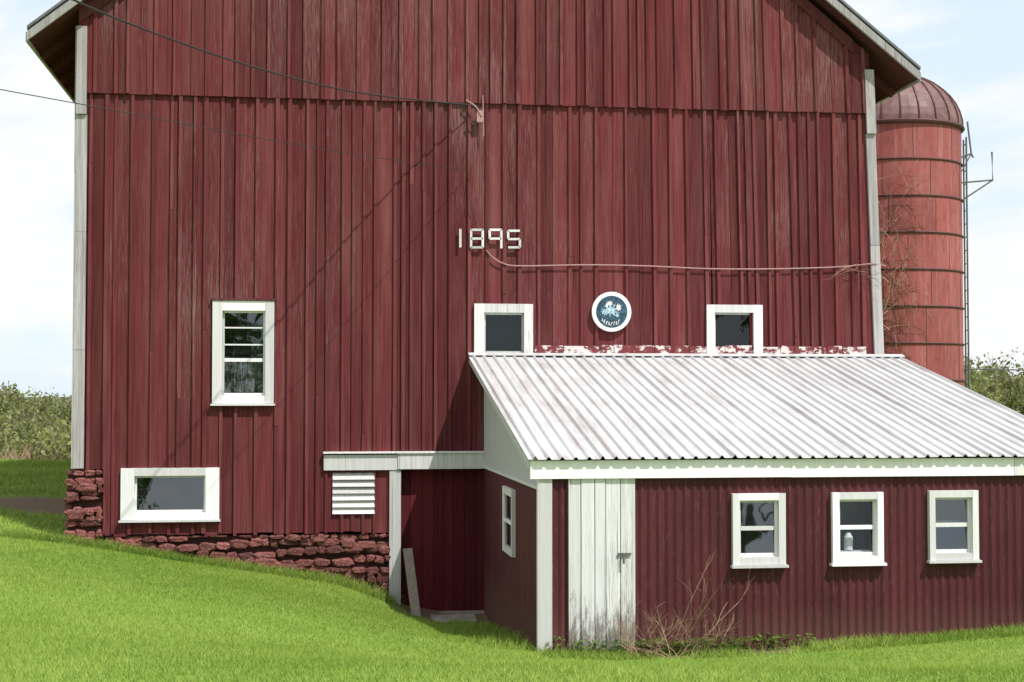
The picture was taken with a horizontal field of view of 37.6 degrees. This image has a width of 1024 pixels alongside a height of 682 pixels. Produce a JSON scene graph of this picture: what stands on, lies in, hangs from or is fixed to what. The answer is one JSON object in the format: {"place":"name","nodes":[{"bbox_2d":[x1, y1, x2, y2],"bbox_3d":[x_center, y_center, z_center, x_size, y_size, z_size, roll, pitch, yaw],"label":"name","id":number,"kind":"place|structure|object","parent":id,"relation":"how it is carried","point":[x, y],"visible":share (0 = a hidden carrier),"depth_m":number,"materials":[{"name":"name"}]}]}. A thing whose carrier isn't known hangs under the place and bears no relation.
{"place":"outdoors","nodes":[
{"label":"outdoors","id":0,"kind":"place"},
{"bbox_2d":[0,440,70,461],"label":"dry grass","id":1,"kind":"structure","parent":0,"point":[32,458],"depth_m":35.62,"materials":[{"name":"beige plant"}]},
{"bbox_2d":[0,397,1023,681],"bbox_3d":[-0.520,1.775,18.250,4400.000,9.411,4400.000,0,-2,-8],"label":"ground","id":2,"kind":"structure","parent":0,"point":[40,503],"depth_m":15.23,"materials":[{"name":"plant"}]},
{"bbox_2d":[403,548,420,616],"bbox_3d":[-1.376,3.327,20.677,0.132,0.893,0.688,1,-2,-15],"label":"wooden plank","id":3,"kind":"object","parent":2,"relation":"on","point":[411,582],"visible":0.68,"depth_m":20.67,"materials":[{"name":"grey wood"}]},
{"bbox_2d":[430,614,477,622],"bbox_3d":[-0.844,3.846,20.484,0.796,0.223,0.971,0,-2,-8],"label":"stone step","id":4,"kind":"object","parent":2,"relation":"on","point":[444,617],"visible":0.27,"depth_m":20.60,"materials":[{"name":"grey stone"}]},
{"bbox_2d":[26,0,920,613],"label":"red barn","id":5,"kind":"structure","parent":2,"relation":"on","point":[276,342],"depth_m":21.24,"materials":[{"name":"paint"}]},
{"bbox_2d":[118,467,220,522],"bbox_3d":[-4.715,2.118,20.777,1.367,0.741,0.360,0,-2,-8],"label":"wide basement window","id":6,"kind":"structure","parent":5,"relation":"in","point":[147,494],"depth_m":20.71,"materials":[{"name":"white paint"}]},
{"bbox_2d":[0,0,476,223],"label":"overhead cable","id":7,"kind":"object","parent":5,"relation":"attached to","point":[124,21],"visible":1,"depth_m":17.02,"materials":[{"name":"grey rubber"}]},
{"bbox_2d":[210,298,275,405],"bbox_3d":[-3.746,0.156,20.982,0.881,1.489,0.360,0,-2,-8],"label":"double hung window","id":8,"kind":"structure","parent":5,"relation":"in","point":[247,324],"depth_m":20.89,"materials":[{"name":"white paint"}]},
{"bbox_2d":[401,469,483,613],"bbox_3d":[-0.937,2.813,21.277,1.284,2.600,0.240,0,-2,-8],"label":"plank door","id":9,"kind":"structure","parent":5,"relation":"in","point":[442,510],"depth_m":21.33,"materials":[{"name":"red paint"}]},
{"bbox_2d":[459,229,520,248],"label":"year numerals","id":10,"kind":"object","parent":5,"relation":"attached to","point":[482,239],"visible":1,"depth_m":21.36,"materials":[{"name":"white paint"}]},
{"bbox_2d":[474,304,532,352],"bbox_3d":[-0.139,-0.141,21.510,0.844,0.771,0.326,0,-2,-8],"label":"small window","id":11,"kind":"structure","parent":5,"relation":"in","point":[498,328],"depth_m":21.42,"materials":[{"name":"white paint"}]},
{"bbox_2d":[591,292,630,331],"bbox_3d":[1.428,-0.420,21.569,0.572,0.572,0.062,0,-2,-8],"label":"round sign","id":12,"kind":"object","parent":5,"relation":"attached to","point":[611,311],"visible":1,"depth_m":21.55,"materials":[{"name":"metal"}]},
{"bbox_2d":[706,305,762,356],"bbox_3d":[3.215,-0.137,21.976,0.836,0.772,0.327,0,-2,-8],"label":"small window","id":13,"kind":"structure","parent":5,"relation":"in","point":[725,324],"depth_m":21.88,"materials":[{"name":"white paint"}]},
{"bbox_2d":[825,261,892,292],"bbox_3d":[5.058,-0.931,22.038,1.168,0.494,0.316,0,-2,-8],"label":"dead creeper","id":14,"kind":"object","parent":5,"relation":"attached to","point":[851,269],"visible":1,"depth_m":22.06,"materials":[{"name":"brown plant"}]},
{"bbox_2d":[0,349,1023,460],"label":"distant trees","id":15,"kind":"object","parent":2,"relation":"on","point":[35,422],"visible":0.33,"depth_m":65.72,"materials":[{"name":"green plant"}]},
{"bbox_2d":[565,555,751,659],"bbox_3d":[1.679,2.854,15.939,2.097,1.218,1.035,1,-2,-20],"label":"dry shrub","id":16,"kind":"object","parent":2,"relation":"on","point":[628,646],"visible":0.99,"depth_m":16.00,"materials":[{"name":"brown plant"}]},
{"bbox_2d":[543,632,819,655],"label":"weeds","id":17,"kind":"object","parent":2,"relation":"on","point":[677,643],"visible":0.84,"depth_m":16.16,"materials":[{"name":"green plant"}]},
{"bbox_2d":[468,352,1023,653],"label":"lean to shed","id":18,"kind":"object","parent":2,"relation":"on","point":[577,535],"visible":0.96,"depth_m":16.78,"materials":[{"name":"red metal"}]},
{"bbox_2d":[502,486,515,556],"bbox_3d":[-0.037,2.221,18.569,0.050,0.810,0.870,0,-2,-8],"label":"side window","id":19,"kind":"structure","parent":18,"relation":"in","point":[506,490],"depth_m":18.42,"materials":[{"name":"white paint"}]},
{"bbox_2d":[568,478,635,653],"bbox_3d":[0.975,2.533,16.213,0.732,2.198,0.091,0,-2,-8],"label":"plank shed door","id":20,"kind":"structure","parent":18,"relation":"in","point":[601,511],"depth_m":16.23,"materials":[{"name":"paint"}]},
{"bbox_2d":[730,493,788,568],"bbox_3d":[2.673,2.084,16.718,0.638,0.811,0.610,0,-2,-8],"label":"sash window","id":21,"kind":"structure","parent":18,"relation":"in","point":[750,527],"depth_m":16.50,"materials":[{"name":"white paint"}]},
{"bbox_2d":[829,492,886,566],"bbox_3d":[3.791,2.087,16.873,0.626,0.807,0.610,0,-2,-8],"label":"sash window","id":22,"kind":"structure","parent":18,"relation":"in","point":[847,508],"depth_m":16.65,"materials":[{"name":"white paint"}]},
{"bbox_2d":[926,490,981,563],"bbox_3d":[4.896,2.079,17.027,0.614,0.804,0.610,0,-2,-8],"label":"sash window","id":23,"kind":"structure","parent":18,"relation":"in","point":[942,537],"depth_m":16.80,"materials":[{"name":"white paint"}]},
{"bbox_2d":[875,77,992,388],"bbox_3d":[8.595,-0.557,33.737,3.200,10.928,3.190,-2,-3,45],"label":"silo","id":24,"kind":"object","parent":2,"relation":"on","point":[920,125],"visible":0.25,"depth_m":32.41,"materials":[{"name":"red"}]},
{"bbox_2d":[877,156,946,365],"bbox_3d":[7.931,-1.269,32.010,2.590,5.485,1.499,0,-2,-8],"label":"climbing vine","id":25,"kind":"object","parent":24,"relation":"attached to","point":[898,281],"visible":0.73,"depth_m":32.10,"materials":[{"name":"brown plant"}]},
{"bbox_2d":[964,368,1023,370],"bbox_3d":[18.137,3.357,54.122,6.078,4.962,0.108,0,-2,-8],"label":"wire fence","id":26,"kind":"object","parent":2,"relation":"on","point":[994,369],"visible":0.15,"depth_m":54.07,"materials":[{"name":"metal"}]},
{"bbox_2d":[0,0,1023,396],"label":"sky","id":27,"kind":"structure","parent":0,"point":[973,50],"materials":[{"name":"white"}]}
]}

